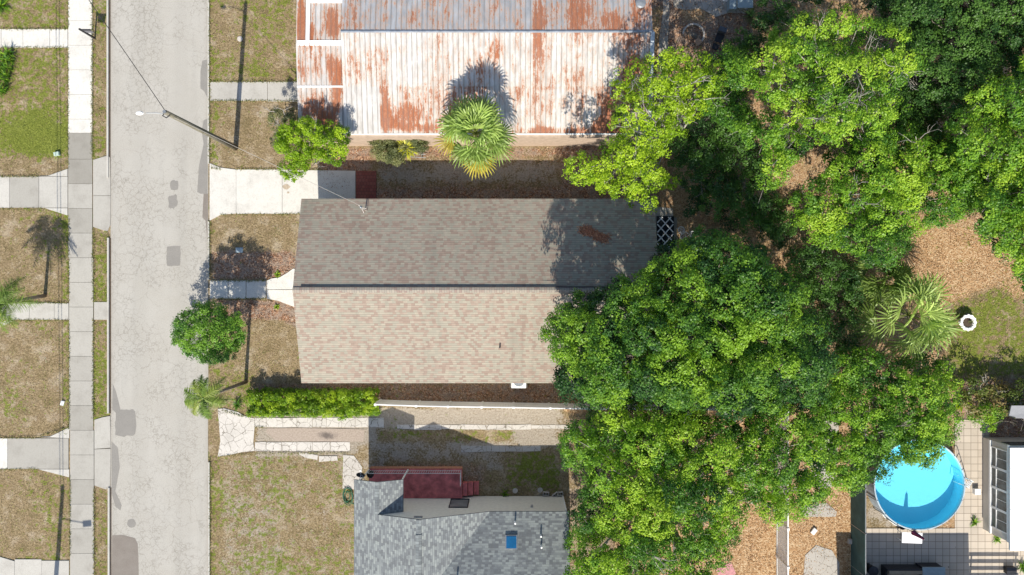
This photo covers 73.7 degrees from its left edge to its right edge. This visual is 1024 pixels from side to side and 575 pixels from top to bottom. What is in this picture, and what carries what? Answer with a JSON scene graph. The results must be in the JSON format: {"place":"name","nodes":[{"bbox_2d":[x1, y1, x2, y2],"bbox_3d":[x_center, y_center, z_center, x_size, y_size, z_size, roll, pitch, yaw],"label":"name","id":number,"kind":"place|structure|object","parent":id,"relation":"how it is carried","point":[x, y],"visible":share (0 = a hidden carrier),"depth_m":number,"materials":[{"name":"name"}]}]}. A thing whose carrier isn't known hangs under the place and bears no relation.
{"place":"outdoors","nodes":[
{"label":"outdoors","id":0,"kind":"place"},
{"bbox_2d":[0,557,68,574],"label":"driveway","id":1,"kind":"structure","parent":0,"point":[29,567],"depth_m":44.47,"materials":[{"name":"concrete"}]},
{"bbox_2d":[0,416,110,488],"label":"driveway","id":2,"kind":"structure","parent":0,"point":[51,455],"depth_m":44.47,"materials":[{"name":"concrete"}]},
{"bbox_2d":[0,156,110,230],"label":"driveway","id":3,"kind":"structure","parent":0,"point":[50,193],"depth_m":44.47,"materials":[{"name":"concrete"}]},
{"bbox_2d":[68,0,93,574],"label":"sidewalk","id":4,"kind":"structure","parent":0,"point":[80,236],"depth_m":44.47,"materials":[{"name":"concrete"}]},
{"bbox_2d":[111,0,207,574],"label":"road","id":5,"kind":"structure","parent":0,"point":[161,490],"depth_m":44.50,"materials":[{"name":"grey asphalt"}]},
{"bbox_2d":[106,0,209,574],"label":"kerb","id":6,"kind":"structure","parent":5,"relation":"on","point":[107,176],"depth_m":44.43,"materials":[{"name":"concrete"}]},
{"bbox_2d":[111,60,207,527],"bbox_3d":[-22.975,0.254,44.503,3.410,0.014,30.899,12,90,0],"label":"road patch","id":7,"kind":"object","parent":5,"relation":"on","point":[125,422],"visible":1,"depth_m":44.50,"materials":[{"name":"grey asphalt"}]},
{"bbox_2d":[112,194,207,574],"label":"road patch","id":8,"kind":"object","parent":5,"relation":"on","point":[124,555],"visible":1,"depth_m":44.49,"materials":[{"name":"grey asphalt"}]},
{"bbox_2d":[218,408,254,455],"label":"driveway","id":9,"kind":"structure","parent":0,"point":[236,434],"depth_m":44.48,"materials":[{"name":"concrete"}]},
{"bbox_2d":[210,164,354,219],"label":"driveway","id":10,"kind":"structure","parent":0,"point":[233,191],"depth_m":44.47,"materials":[{"name":"concrete"}]},
{"bbox_2d":[282,184,289,192],"bbox_3d":[-14.625,-6.466,44.468,0.418,0.012,0.660,-39,90,0],"label":"stain","id":11,"kind":"object","parent":10,"relation":"on","point":[286,186],"visible":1,"depth_m":44.46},
{"bbox_2d":[255,417,567,488],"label":"driveway","id":12,"kind":"structure","parent":0,"point":[351,470],"depth_m":44.49,"materials":[{"name":"concrete"}]},
{"bbox_2d":[296,0,654,145],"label":"house","id":13,"kind":"structure","parent":0,"point":[401,70],"depth_m":41.18,"materials":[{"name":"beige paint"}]},
{"bbox_2d":[0,0,1023,574],"bbox_3d":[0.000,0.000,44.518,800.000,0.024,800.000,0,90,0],"label":"ground","id":14,"kind":"structure","parent":0,"point":[28,398],"depth_m":44.52,"materials":[{"name":"plant"}]},
{"bbox_2d":[0,0,11,14],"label":"plant","id":15,"kind":"object","parent":14,"relation":"on","point":[2,6],"visible":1,"depth_m":44.27,"materials":[{"name":"green plant"}]},
{"bbox_2d":[0,47,14,104],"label":"shrub","id":16,"kind":"object","parent":14,"relation":"on","point":[7,55],"visible":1,"depth_m":44.11,"materials":[{"name":"green plant"}]},
{"bbox_2d":[0,275,46,332],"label":"palm tree","id":17,"kind":"object","parent":14,"relation":"on","point":[5,295],"visible":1,"depth_m":40.42,"materials":[{"name":"green plant"}]},
{"bbox_2d":[0,29,67,47],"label":"footpath","id":18,"kind":"structure","parent":14,"relation":"on","point":[31,38],"depth_m":44.47,"materials":[{"name":"concrete"}]},
{"bbox_2d":[1,302,106,324],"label":"footpath","id":19,"kind":"structure","parent":14,"relation":"on","point":[51,311],"depth_m":44.47,"materials":[{"name":"concrete"}]},
{"bbox_2d":[78,28,95,38],"bbox_3d":[-26.907,-16.244,43.725,0.670,1.650,0.100,0,90,0],"label":"yard sign","id":20,"kind":"object","parent":14,"relation":"on","point":[86,31],"visible":1,"depth_m":43.33,"materials":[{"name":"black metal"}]},
{"bbox_2d":[109,0,110,574],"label":"gutter","id":21,"kind":"object","parent":14,"relation":"on","point":[110,238],"visible":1,"depth_m":44.50,"materials":[{"name":"concrete"}]},
{"bbox_2d":[0,0,348,574],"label":"grass fringe","id":22,"kind":"object","parent":14,"relation":"on","point":[221,298],"depth_m":44.43,"materials":[{"name":"plant"}]},
{"bbox_2d":[136,110,237,149],"bbox_3d":[-18.767,-9.063,39.975,1.837,9.250,0.437,0,90,0],"label":"utility pole","id":23,"kind":"object","parent":14,"relation":"on","point":[172,115],"visible":1,"depth_m":38.82,"materials":[{"name":"grey wood"}]},
{"bbox_2d":[89,0,164,109],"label":"power line","id":24,"kind":"object","parent":23,"relation":"attached to","point":[127,55],"visible":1,"depth_m":35.91,"materials":[{"name":"metal"}]},
{"bbox_2d":[174,117,357,204],"bbox_3d":[-13.466,-6.937,38.220,9.832,4.060,0.023,25,90,0],"label":"power line","id":25,"kind":"object","parent":23,"relation":"attached to","point":[264,160],"visible":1,"depth_m":38.34,"materials":[{"name":"metal"}]},
{"bbox_2d":[169,299,247,365],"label":"tree","id":26,"kind":"object","parent":14,"relation":"on","point":[222,326],"visible":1,"depth_m":40.46,"materials":[{"name":"green plant"}]},
{"bbox_2d":[183,374,247,419],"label":"palm tree","id":27,"kind":"object","parent":14,"relation":"on","point":[203,396],"visible":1,"depth_m":38.46,"materials":[{"name":"green plant"}]},
{"bbox_2d":[232,398,241,412],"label":"plant","id":28,"kind":"object","parent":14,"relation":"on","point":[235,403],"visible":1,"depth_m":44.26,"materials":[{"name":"green plant"}]},
{"bbox_2d":[236,247,242,252],"bbox_3d":[-17.767,-2.440,44.479,0.480,0.042,0.336,0,90,0],"label":"utility cover","id":29,"kind":"object","parent":14,"relation":"on","point":[239,249],"visible":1,"depth_m":44.46,"materials":[{"name":"grey metal"}]},
{"bbox_2d":[210,269,294,306],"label":"footpath","id":30,"kind":"structure","parent":14,"relation":"on","point":[237,289],"depth_m":44.45,"materials":[{"name":"concrete"}]},
{"bbox_2d":[210,82,297,101],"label":"footpath","id":31,"kind":"structure","parent":14,"relation":"on","point":[257,91],"depth_m":44.47,"materials":[{"name":"concrete"}]},
{"bbox_2d":[259,103,297,154],"bbox_3d":[-13.815,-9.707,42.464,2.809,4.272,3.231,0,90,0],"label":"shrub","id":32,"kind":"object","parent":14,"relation":"on","point":[271,117],"visible":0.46,"depth_m":41.49,"materials":[{"name":"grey plant"}]},
{"bbox_2d":[272,115,350,182],"bbox_3d":[-11.965,-8.193,42.029,4.880,5.141,4.094,0,90,0],"label":"shrub","id":33,"kind":"object","parent":14,"relation":"on","point":[326,155],"visible":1,"depth_m":40.04,"materials":[{"name":"green plant"}]},
{"bbox_2d":[243,385,381,421],"bbox_3d":[-12.827,7.415,43.696,8.774,1.618,2.220,0,90,0],"label":"hedge","id":34,"kind":"object","parent":14,"relation":"on","point":[325,404],"visible":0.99,"depth_m":43.45,"materials":[{"name":"green plant"}]},
{"bbox_2d":[266,428,364,441],"bbox_3d":[-12.825,9.603,44.512,6.464,0.036,0.897,0,90,0],"label":"soil strip","id":35,"kind":"object","parent":14,"relation":"on","point":[316,434],"visible":1,"depth_m":44.49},
{"bbox_2d":[342,487,352,504],"bbox_3d":[-10.659,13.631,44.403,0.693,0.177,1.243,-14,90,0],"label":"garden hose","id":36,"kind":"object","parent":14,"relation":"on","point":[344,491],"visible":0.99,"depth_m":44.38,"materials":[{"name":"green rubber"}]},
{"bbox_2d":[356,171,375,198],"bbox_3d":[-9.498,-6.183,44.498,1.314,0.065,2.815,0,90,0],"label":"paver strip","id":37,"kind":"object","parent":14,"relation":"on","point":[366,190],"visible":0.64,"depth_m":44.47,"materials":[{"name":"red brick"}]},
{"bbox_2d":[367,139,428,166],"bbox_3d":[-7.221,-8.897,43.490,4.125,2.221,2.658,0,90,0],"label":"shrub","id":38,"kind":"object","parent":14,"relation":"on","point":[385,151],"visible":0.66,"depth_m":42.76,"materials":[{"name":"green plant"}]},
{"bbox_2d":[395,140,417,160],"bbox_3d":[-6.656,-8.812,42.922,1.812,0.557,1.810,0,90,0],"label":"plant","id":39,"kind":"object","parent":14,"relation":"on","point":[407,153],"visible":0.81,"depth_m":42.83,"materials":[{"name":"yellow plant"}]},
{"bbox_2d":[354,466,569,574],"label":"house","id":40,"kind":"structure","parent":14,"relation":"on","point":[422,520],"depth_m":40.94,"materials":[{"name":"grey tile"}]},
{"bbox_2d":[356,470,364,479],"bbox_3d":[-9.211,11.488,41.663,0.505,0.329,0.703,-31,90,0],"label":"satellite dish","id":41,"kind":"object","parent":40,"relation":"attached to","point":[360,474],"visible":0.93,"depth_m":41.71,"materials":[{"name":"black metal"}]},
{"bbox_2d":[367,470,373,477],"bbox_3d":[-9.051,11.945,43.800,0.460,0.400,0.460,0,90,0],"label":"plant pot","id":42,"kind":"object","parent":40,"relation":"on","point":[370,475],"visible":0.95,"depth_m":43.68,"materials":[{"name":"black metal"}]},
{"bbox_2d":[448,498,469,507],"bbox_3d":[-3.320,13.560,42.940,1.200,1.640,0.080,0,90,0],"label":"window","id":43,"kind":"structure","parent":40,"relation":"in","point":[454,502],"depth_m":42.88,"materials":[{"name":"black glass"}]},
{"bbox_2d":[433,93,516,178],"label":"palm tree","id":44,"kind":"object","parent":14,"relation":"on","point":[462,119],"visible":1,"depth_m":38.49,"materials":[{"name":"green plant"}]},
{"bbox_2d":[292,199,658,382],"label":"house","id":45,"kind":"structure","parent":14,"relation":"on","point":[429,290],"depth_m":40.90,"materials":[{"name":"beige paint"}]},
{"bbox_2d":[577,225,611,243],"bbox_3d":[4.939,-3.237,41.056,2.318,0.391,0.980,25,90,0],"label":"leaf pile","id":46,"kind":"object","parent":45,"relation":"on","point":[590,231],"visible":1,"depth_m":41.03,"materials":[{"name":"brown plant"}]},
{"bbox_2d":[510,383,526,387],"bbox_3d":[0.429,6.011,44.047,1.140,0.905,1.010,0,90,0],"label":"air conditioner","id":47,"kind":"object","parent":14,"relation":"on","point":[518,385],"visible":0.34,"depth_m":43.62,"materials":[{"name":"grey metal"}]},
{"bbox_2d":[374,399,772,410],"bbox_3d":[4.239,7.555,43.570,25.724,1.860,0.215,1,90,0],"label":"fence","id":48,"kind":"object","parent":14,"relation":"on","point":[483,404],"visible":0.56,"depth_m":43.41,"materials":[{"name":"white plastic"}]},
{"bbox_2d":[212,0,1023,574],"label":"fallen leaves","id":49,"kind":"object","parent":14,"relation":"on","point":[724,302],"visible":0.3,"depth_m":44.47,"materials":[{"name":"brown plant"}]},
{"bbox_2d":[561,46,732,214],"bbox_3d":[7.568,-9.165,39.959,6.735,9.282,10.107,26,90,0],"label":"tree","id":50,"kind":"object","parent":14,"relation":"on","point":[673,107],"visible":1,"depth_m":37.33,"materials":[{"name":"green plant"}]},
{"bbox_2d":[655,207,676,252],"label":"patio","id":51,"kind":"structure","parent":14,"relation":"on","point":[661,211],"depth_m":44.48,"materials":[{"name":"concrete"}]},
{"bbox_2d":[657,216,673,248],"bbox_3d":[9.989,-3.545,44.468,1.126,0.019,2.210,0,90,0],"label":"outdoor rug","id":52,"kind":"object","parent":51,"relation":"on","point":[665,224],"visible":0.67,"depth_m":44.47,"materials":[{"name":"black carpet"}]},
{"bbox_2d":[676,226,685,233],"bbox_3d":[10.938,-3.702,44.065,0.483,0.873,0.496,-17,90,0],"label":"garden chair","id":53,"kind":"object","parent":14,"relation":"on","point":[680,232],"visible":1,"depth_m":44.05,"materials":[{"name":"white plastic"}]},
{"bbox_2d":[537,223,843,422],"bbox_3d":[9.725,2.066,38.478,16.821,12.244,11.073,0,90,0],"label":"tree","id":54,"kind":"object","parent":14,"relation":"on","point":[657,341],"visible":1,"depth_m":33.92,"materials":[{"name":"green plant"}]},
{"bbox_2d":[682,23,704,45],"bbox_3d":[11.897,-16.566,44.415,1.470,0.170,1.176,40,90,0],"label":"fire pit","id":55,"kind":"object","parent":14,"relation":"on","point":[691,34],"visible":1,"depth_m":44.36,"materials":[{"name":"grey stone"}]},
{"bbox_2d":[694,37,701,45],"bbox_3d":[12.082,-15.964,44.320,0.420,0.040,0.420,-40,90,0],"label":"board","id":56,"kind":"object","parent":55,"relation":"on","point":[698,41],"visible":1,"depth_m":44.30,"materials":[{"name":"wood"}]},
{"bbox_2d":[556,395,843,574],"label":"tree","id":57,"kind":"object","parent":14,"relation":"on","point":[725,491],"visible":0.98,"depth_m":36.45,"materials":[{"name":"green plant"}]},
{"bbox_2d":[657,0,747,69],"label":"footpath","id":58,"kind":"structure","parent":14,"relation":"on","point":[677,4],"depth_m":44.49,"materials":[{"name":"concrete"}]},
{"bbox_2d":[727,0,735,12],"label":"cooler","id":59,"kind":"object","parent":58,"relation":"on","point":[731,5],"visible":1,"depth_m":43.85,"materials":[{"name":"plastic"}]},
{"bbox_2d":[735,0,752,10],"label":"table","id":60,"kind":"object","parent":58,"relation":"on","point":[745,4],"visible":0.87,"depth_m":43.72,"materials":[{"name":"grey metal"}]},
{"bbox_2d":[711,26,727,49],"bbox_3d":[13.371,-16.043,44.076,0.581,0.851,1.340,14,90,0],"label":"recliner chair","id":61,"kind":"object","parent":14,"relation":"on","point":[721,33],"visible":0.97,"depth_m":44.04,"materials":[{"name":"black metal"}]},
{"bbox_2d":[691,39,755,133],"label":"tree","id":62,"kind":"object","parent":14,"relation":"on","point":[736,101],"visible":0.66,"depth_m":38.29,"materials":[{"name":"green plant"}]},
{"bbox_2d":[716,563,735,574],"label":"door mat","id":63,"kind":"object","parent":14,"relation":"on","point":[731,571],"depth_m":44.46,"materials":[{"name":"pink fabric"}]},
{"bbox_2d":[665,102,797,248],"bbox_3d":[12.989,-6.303,41.850,7.017,5.499,9.428,-15,90,0],"label":"tree","id":64,"kind":"object","parent":14,"relation":"on","point":[730,189],"visible":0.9,"depth_m":40.19,"materials":[{"name":"green plant"}]},
{"bbox_2d":[722,32,767,71],"bbox_3d":[14.514,-14.572,42.639,2.877,3.922,3.272,35,90,0],"label":"shrub","id":65,"kind":"object","parent":14,"relation":"on","point":[756,48],"visible":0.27,"depth_m":41.74,"materials":[{"name":"green plant"}]},
{"bbox_2d":[741,5,761,27],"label":"plant","id":66,"kind":"object","parent":14,"relation":"on","point":[750,18],"visible":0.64,"depth_m":44.20,"materials":[{"name":"green plant"}]},
{"bbox_2d":[735,0,824,51],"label":"tree","id":67,"kind":"object","parent":14,"relation":"on","point":[770,17],"visible":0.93,"depth_m":40.85,"materials":[{"name":"green plant"}]},
{"bbox_2d":[776,410,789,574],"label":"fence","id":68,"kind":"object","parent":14,"relation":"on","point":[782,551],"visible":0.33,"depth_m":43.35,"materials":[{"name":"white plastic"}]},
{"bbox_2d":[810,527,817,534],"bbox_3d":[19.643,15.869,44.434,0.280,0.132,0.400,38,90,0],"label":"carton","id":69,"kind":"object","parent":14,"relation":"on","point":[813,531],"visible":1,"depth_m":44.37,"materials":[{"name":"white cardboard"}]},
{"bbox_2d":[801,421,838,574],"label":"footpath","id":70,"kind":"structure","parent":14,"relation":"on","point":[830,566],"depth_m":44.49,"materials":[{"name":"concrete"}]},
{"bbox_2d":[725,2,930,202],"bbox_3d":[17.031,-11.388,39.336,12.425,10.528,8.677,-29,90,0],"label":"tree","id":71,"kind":"object","parent":14,"relation":"on","point":[833,92],"visible":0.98,"depth_m":35.82,"materials":[{"name":"green plant"}]},
{"bbox_2d":[783,236,883,354],"bbox_3d":[19.809,0.184,42.112,5.278,4.977,8.208,-30,90,0],"label":"tree","id":72,"kind":"object","parent":14,"relation":"on","point":[811,262],"visible":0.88,"depth_m":40.52,"materials":[{"name":"green plant"}]},
{"bbox_2d":[851,410,866,574],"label":"fence","id":73,"kind":"object","parent":14,"relation":"on","point":[858,533],"visible":0.43,"depth_m":43.48,"materials":[{"name":"grey metal"}]},
{"bbox_2d":[852,253,915,310],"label":"palm tree","id":74,"kind":"object","parent":14,"relation":"on","point":[901,273],"visible":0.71,"depth_m":40.83,"materials":[{"name":"green plant"}]},
{"bbox_2d":[804,342,964,496],"bbox_3d":[21.802,7.714,40.608,10.374,7.984,8.928,0,90,0],"label":"tree","id":75,"kind":"object","parent":14,"relation":"on","point":[933,420],"visible":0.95,"depth_m":38.19,"materials":[{"name":"green plant"}]},
{"bbox_2d":[784,117,990,271],"bbox_3d":[21.456,-5.666,39.952,12.706,9.296,8.407,-28,90,0],"label":"tree","id":76,"kind":"object","parent":14,"relation":"on","point":[915,187],"visible":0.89,"depth_m":36.89,"materials":[{"name":"green plant"}]},
{"bbox_2d":[845,270,964,363],"bbox_3d":[23.176,1.841,41.069,6.779,6.970,5.903,0,90,0],"label":"palm tree","id":77,"kind":"object","parent":14,"relation":"on","point":[936,325],"visible":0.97,"depth_m":39.25,"materials":[{"name":"green plant"}]},
{"bbox_2d":[860,0,952,41],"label":"tree","id":78,"kind":"object","parent":14,"relation":"on","point":[883,7],"visible":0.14,"depth_m":40.37,"materials":[{"name":"green plant"}]},
{"bbox_2d":[899,526,924,539],"bbox_3d":[25.441,15.535,43.290,0.480,2.420,0.480,0,90,0],"label":"parasol","id":79,"kind":"object","parent":14,"relation":"on","point":[915,533],"visible":0.62,"depth_m":42.96,"materials":[{"name":"red fabric"}]},
{"bbox_2d":[878,73,958,159],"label":"tree","id":80,"kind":"object","parent":14,"relation":"on","point":[926,122],"visible":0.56,"depth_m":39.35,"materials":[{"name":"green plant"}]},
{"bbox_2d":[899,349,964,394],"bbox_3d":[25.954,5.371,42.968,4.512,3.264,2.811,15,90,0],"label":"shrub","id":81,"kind":"object","parent":14,"relation":"on","point":[938,367],"visible":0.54,"depth_m":41.83,"materials":[{"name":"green plant"}]},
{"bbox_2d":[888,0,1023,116],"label":"tree","id":82,"kind":"object","parent":14,"relation":"on","point":[987,23],"visible":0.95,"depth_m":37.67,"materials":[{"name":"green plant"}]},
{"bbox_2d":[953,393,973,411],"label":"plant","id":83,"kind":"object","parent":14,"relation":"on","point":[959,407],"visible":0.16,"depth_m":44.23,"materials":[{"name":"green plant"}]},
{"bbox_2d":[959,314,976,330],"bbox_3d":[29.411,2.258,44.230,1.134,0.540,1.134,0,90,0],"label":"planter","id":84,"kind":"object","parent":14,"relation":"on","point":[965,323],"visible":0.96,"depth_m":43.98,"materials":[{"name":"white plastic"}]},
{"bbox_2d":[941,52,1023,302],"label":"tree","id":85,"kind":"object","parent":14,"relation":"on","point":[1001,190],"visible":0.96,"depth_m":35.76,"materials":[{"name":"green plant"}]},
{"bbox_2d":[945,371,1023,428],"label":"shrub","id":86,"kind":"object","parent":14,"relation":"on","point":[1001,389],"visible":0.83,"depth_m":42.76,"materials":[{"name":"green plant"}]},
{"bbox_2d":[966,401,1014,432],"bbox_3d":[29.921,8.202,43.333,2.899,2.534,2.100,0,90,0],"label":"shrub","id":87,"kind":"object","parent":14,"relation":"on","point":[995,421],"visible":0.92,"depth_m":42.82,"materials":[{"name":"green plant"}]},
{"bbox_2d":[983,437,1023,550],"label":"house","id":88,"kind":"structure","parent":14,"relation":"on","point":[1003,487],"depth_m":42.56,"materials":[{"name":"beige paint"}]},
{"bbox_2d":[991,446,1006,471],"bbox_3d":[30.639,10.760,42.930,0.068,1.450,1.289,0,90,0],"label":"window","id":89,"kind":"structure","parent":88,"relation":"in","point":[998,456],"depth_m":42.92,"materials":[{"name":"white glass"}]},
{"bbox_2d":[991,466,1006,492],"bbox_3d":[30.639,12.050,42.930,0.068,1.450,1.289,0,90,0],"label":"window","id":90,"kind":"structure","parent":88,"relation":"in","point":[998,477],"depth_m":42.92,"materials":[{"name":"white glass"}]},
{"bbox_2d":[991,486,1006,512],"bbox_3d":[30.639,13.339,42.930,0.068,1.450,1.289,0,90,0],"label":"window","id":91,"kind":"structure","parent":88,"relation":"in","point":[998,497],"depth_m":42.92,"materials":[{"name":"white glass"}]},
{"bbox_2d":[991,507,1006,533],"bbox_3d":[30.639,14.629,42.930,0.068,1.450,1.289,0,90,0],"label":"window","id":92,"kind":"structure","parent":88,"relation":"in","point":[998,518],"depth_m":42.92,"materials":[{"name":"grey glass"}]},
{"bbox_2d":[1002,442,1023,444],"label":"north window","id":93,"kind":"structure","parent":88,"relation":"in","point":[1010,443],"depth_m":42.60,"materials":[{"name":"glass"}]},
{"bbox_2d":[994,402,1023,418],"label":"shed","id":94,"kind":"structure","parent":14,"relation":"on","point":[1015,411],"depth_m":42.31,"materials":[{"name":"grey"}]},
{"bbox_2d":[866,435,965,529],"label":"swimming pool","id":95,"kind":"structure","parent":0,"point":[913,497],"depth_m":44.28,"materials":[{"name":"blue liquid"}]},
{"bbox_2d":[915,563,944,574],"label":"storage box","id":96,"kind":"object","parent":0,"point":[932,569],"visible":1,"depth_m":43.60,"materials":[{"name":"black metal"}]},
{"bbox_2d":[866,420,1023,574],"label":"terrace","id":97,"kind":"structure","parent":0,"point":[963,547],"depth_m":44.48,"materials":[{"name":"beige tile"}]},
{"bbox_2d":[866,563,878,574],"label":"bin","id":98,"kind":"object","parent":97,"relation":"on","point":[871,569],"visible":0.92,"depth_m":43.66,"materials":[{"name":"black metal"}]},
{"bbox_2d":[881,564,922,574],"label":"patio sofa","id":99,"kind":"object","parent":97,"relation":"on","point":[900,569],"visible":1,"depth_m":43.85,"materials":[{"name":"grey fabric"}]},
{"bbox_2d":[897,530,922,543],"bbox_3d":[25.665,16.064,44.140,1.300,0.720,0.680,2,90,0],"label":"table","id":100,"kind":"object","parent":97,"relation":"on","point":[908,537],"visible":0.91,"depth_m":43.78,"materials":[{"name":"white plastic"}]},
{"bbox_2d":[953,475,973,487],"bbox_3d":[29.030,12.516,43.624,1.243,1.774,0.568,29,90,0],"label":"pool ladder","id":101,"kind":"object","parent":97,"relation":"on","point":[969,482],"visible":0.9,"depth_m":43.42,"materials":[{"name":"white plastic"}]},
{"bbox_2d":[971,518,978,526],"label":"plant","id":102,"kind":"object","parent":97,"relation":"on","point":[974,521],"visible":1,"depth_m":44.30,"materials":[{"name":"green plant"}]},
{"bbox_2d":[972,488,980,494],"bbox_3d":[30.157,13.235,44.345,0.380,0.310,0.380,0,90,0],"label":"pump box","id":103,"kind":"object","parent":97,"relation":"on","point":[976,491],"visible":1,"depth_m":44.19,"materials":[{"name":"white plastic"}]},
{"bbox_2d":[993,536,1000,543],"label":"plant","id":104,"kind":"object","parent":97,"relation":"on","point":[997,538],"visible":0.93,"depth_m":44.33,"materials":[{"name":"green plant"}]},
{"bbox_2d":[1018,560,1023,573],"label":"plant","id":105,"kind":"object","parent":97,"relation":"on","point":[1022,566],"visible":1,"depth_m":44.30,"materials":[{"name":"green plant"}]},
{"bbox_2d":[1003,566,1016,574],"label":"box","id":106,"kind":"object","parent":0,"point":[1009,570],"visible":1,"depth_m":44.12,"materials":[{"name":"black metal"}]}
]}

